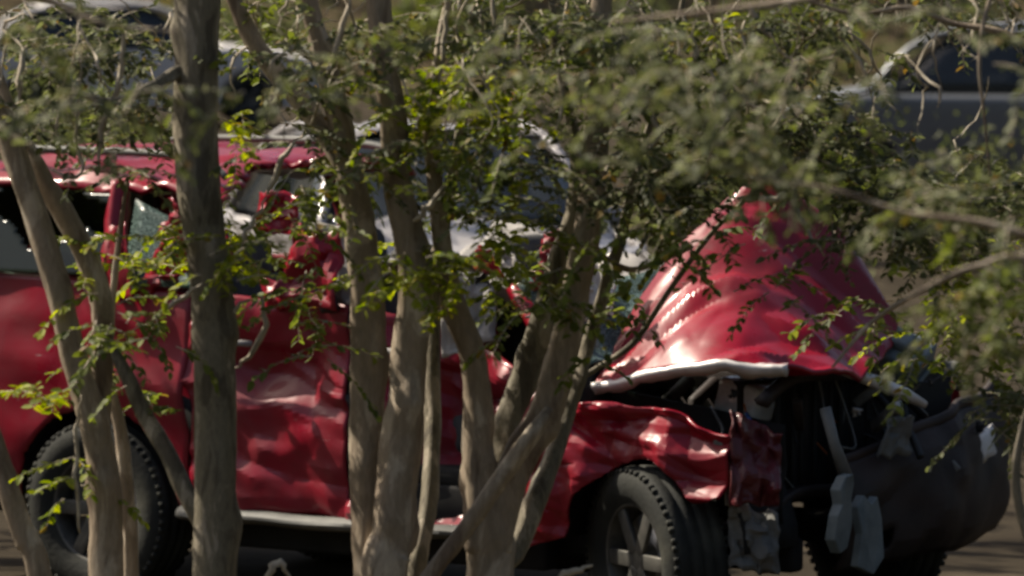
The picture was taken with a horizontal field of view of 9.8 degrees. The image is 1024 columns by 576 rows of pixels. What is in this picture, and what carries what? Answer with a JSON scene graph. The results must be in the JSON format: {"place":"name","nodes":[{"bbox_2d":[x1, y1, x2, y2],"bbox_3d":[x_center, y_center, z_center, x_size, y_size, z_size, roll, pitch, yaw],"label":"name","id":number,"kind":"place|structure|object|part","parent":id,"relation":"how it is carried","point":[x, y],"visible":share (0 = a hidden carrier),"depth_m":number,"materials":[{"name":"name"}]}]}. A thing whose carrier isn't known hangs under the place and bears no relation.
{"place":"outdoors","nodes":[
{"label":"outdoors","id":0,"kind":"place"},
{"bbox_2d":[355,0,527,59],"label":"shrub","id":1,"kind":"object","parent":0,"point":[404,6],"visible":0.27,"depth_m":93.18,"materials":[{"name":"green plant"}]},
{"bbox_2d":[0,95,1023,575],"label":"road","id":2,"kind":"structure","parent":0,"point":[998,551],"depth_m":28.83,"materials":[{"name":"grey asphalt"}]},
{"bbox_2d":[0,0,319,127],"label":"pale car","id":3,"kind":"object","parent":2,"relation":"on","point":[249,96],"visible":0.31,"depth_m":73.25,"materials":[{"name":"paint"}]},
{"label":"side window","id":4,"kind":"part","parent":3,"relation":"part of","materials":[{"name":"black glass"}]},
{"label":"side window","id":5,"kind":"part","parent":3,"relation":"part of","materials":[{"name":"black glass"}]},
{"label":"side window","id":6,"kind":"part","parent":3,"relation":"part of","materials":[{"name":"black glass"}]},
{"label":"side window","id":7,"kind":"part","parent":3,"relation":"part of","materials":[{"name":"black glass"}]},
{"bbox_2d":[223,119,662,268],"bbox_3d":[-0.525,-0.219,37.069,2.160,1.608,4.629,-1,4,-14],"label":"silver car","id":8,"kind":"object","parent":2,"relation":"on","point":[246,206],"visible":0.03,"depth_m":36.56,"materials":[{"name":"paint"}]},
{"bbox_3d":[-1.539,-0.712,37.905,0.198,0.482,1.055,-1,4,-14],"label":"side window","id":9,"kind":"part","parent":8,"relation":"part of","materials":[{"name":"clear glass"}]},
{"bbox_3d":[-1.230,-0.627,36.666,0.198,0.482,1.305,-1,4,-14],"label":"side window","id":10,"kind":"part","parent":8,"relation":"part of","materials":[{"name":"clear glass"}]},
{"bbox_3d":[-0.894,-0.775,38.513,1.644,0.490,0.627,-1,4,-14],"label":"rear window","id":11,"kind":"part","parent":8,"relation":"part of","materials":[{"name":"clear glass"}]},
{"bbox_2d":[0,134,1009,575],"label":"wrecked vehicle","id":12,"kind":"object","parent":2,"relation":"on","point":[702,446],"visible":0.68,"depth_m":24.89,"materials":[{"name":"red paint"}]},
{"bbox_3d":[-2.118,-0.248,26.124,0.970,0.353,0.135,3,5,35],"label":"broken quarter window","id":13,"kind":"part","parent":12,"relation":"part of","materials":[{"name":"grey glass"}]},
{"bbox_3d":[-2.078,-0.351,27.117,0.116,0.362,1.680,3,5,35],"label":"rear window","id":14,"kind":"part","parent":12,"relation":"part of","materials":[{"name":"black glass"}]},
{"bbox_3d":[-1.448,-0.188,25.637,0.510,0.362,0.140,3,5,35],"label":"broken door window","id":15,"kind":"part","parent":12,"relation":"part of","materials":[{"name":"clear glass"}]},
{"bbox_3d":[-1.012,0.496,25.343,0.861,0.928,0.163,3,5,35],"label":"rear door","id":16,"kind":"part","parent":12,"relation":"part of","materials":[{"name":"red paint"}]},
{"bbox_3d":[-0.258,0.570,24.967,0.871,0.944,0.318,2,5,29],"label":"front door","id":17,"kind":"part","parent":12,"relation":"part of","materials":[{"name":"red paint"}]},
{"bbox_3d":[0.031,0.400,26.819,0.821,0.911,0.086,3,5,35],"label":"rear door","id":18,"kind":"part","parent":12,"relation":"part of","materials":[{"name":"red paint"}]},
{"bbox_3d":[0.727,0.454,26.335,0.867,0.884,0.111,3,5,35],"label":"front door","id":19,"kind":"part","parent":12,"relation":"part of","materials":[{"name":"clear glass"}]},
{"bbox_2d":[774,20,1023,199],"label":"dark car","id":20,"kind":"object","parent":2,"relation":"on","point":[960,93],"visible":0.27,"depth_m":55.79,"materials":[{"name":"grey paint"}]},
{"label":"side window","id":21,"kind":"part","parent":20,"relation":"part of","materials":[{"name":"black glass"}]},
{"bbox_2d":[0,0,1023,95],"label":"ground","id":22,"kind":"structure","parent":0,"point":[337,10],"depth_m":94.76,"materials":[{"name":"green plant"}]},
{"bbox_2d":[0,25,139,159],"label":"shrub","id":23,"kind":"object","parent":22,"relation":"on","point":[48,134],"visible":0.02,"depth_m":46.93,"materials":[{"name":"green plant"}]},
{"bbox_2d":[0,0,218,575],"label":"crape myrtle","id":24,"kind":"object","parent":22,"relation":"on","point":[113,515],"visible":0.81,"depth_m":16.02,"materials":[{"name":"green plant"}]},
{"bbox_2d":[24,55,231,245],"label":"shrub","id":25,"kind":"object","parent":22,"relation":"on","point":[97,115],"visible":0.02,"depth_m":46.02,"materials":[{"name":"green plant"}]},
{"bbox_2d":[33,0,234,72],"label":"shrub","id":26,"kind":"object","parent":22,"relation":"on","point":[164,3],"visible":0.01,"depth_m":89.96,"materials":[{"name":"green plant"}]},
{"bbox_2d":[14,0,329,575],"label":"thick trunk tree","id":27,"kind":"object","parent":22,"relation":"on","point":[209,502],"visible":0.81,"depth_m":15.81,"materials":[{"name":"brown plant"}]},
{"bbox_2d":[0,0,379,184],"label":"overhanging tree","id":28,"kind":"object","parent":22,"relation":"on","point":[59,59],"visible":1,"depth_m":12.18,"materials":[{"name":"green plant"}]},
{"bbox_2d":[173,0,366,76],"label":"shrub","id":29,"kind":"object","parent":22,"relation":"on","point":[283,24],"visible":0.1,"depth_m":90.30,"materials":[{"name":"green plant"}]},
{"bbox_2d":[208,0,604,575],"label":"crape myrtle","id":30,"kind":"object","parent":22,"relation":"on","point":[392,528],"visible":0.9,"depth_m":15.92,"materials":[{"name":"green plant"}]},
{"bbox_2d":[511,0,709,63],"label":"shrub","id":31,"kind":"object","parent":22,"relation":"on","point":[622,6],"visible":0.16,"depth_m":92.24,"materials":[{"name":"green plant"}]},
{"bbox_2d":[420,0,830,575],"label":"crape myrtle","id":32,"kind":"object","parent":22,"relation":"on","point":[502,450],"visible":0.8,"depth_m":15.98,"materials":[{"name":"green plant"}]},
{"bbox_2d":[346,0,1023,405],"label":"overhanging tree","id":33,"kind":"object","parent":22,"relation":"on","point":[758,164],"visible":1,"depth_m":12.02,"materials":[{"name":"green plant"}]},
{"bbox_2d":[583,13,858,254],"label":"shrub","id":34,"kind":"object","parent":22,"relation":"on","point":[678,227],"visible":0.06,"depth_m":45.99,"materials":[{"name":"green plant"}]},
{"bbox_2d":[633,67,944,255],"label":"shrub","id":35,"kind":"object","parent":22,"relation":"on","point":[794,127],"visible":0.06,"depth_m":48.00,"materials":[{"name":"green plant"}]},
{"bbox_2d":[680,0,916,80],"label":"shrub","id":36,"kind":"object","parent":22,"relation":"on","point":[808,51],"visible":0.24,"depth_m":90.57,"materials":[{"name":"green plant"}]},
{"bbox_2d":[626,0,1023,539],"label":"crape myrtle","id":37,"kind":"object","parent":22,"relation":"on","point":[1010,399],"visible":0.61,"depth_m":15.91,"materials":[{"name":"green plant"}]},
{"bbox_2d":[830,71,1023,275],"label":"shrub","id":38,"kind":"object","parent":22,"relation":"on","point":[982,192],"visible":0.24,"depth_m":46.97,"materials":[{"name":"green plant"}]},
{"bbox_2d":[882,0,1023,50],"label":"shrub","id":39,"kind":"object","parent":22,"relation":"on","point":[993,14],"visible":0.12,"depth_m":91.74,"materials":[{"name":"green plant"}]}
]}

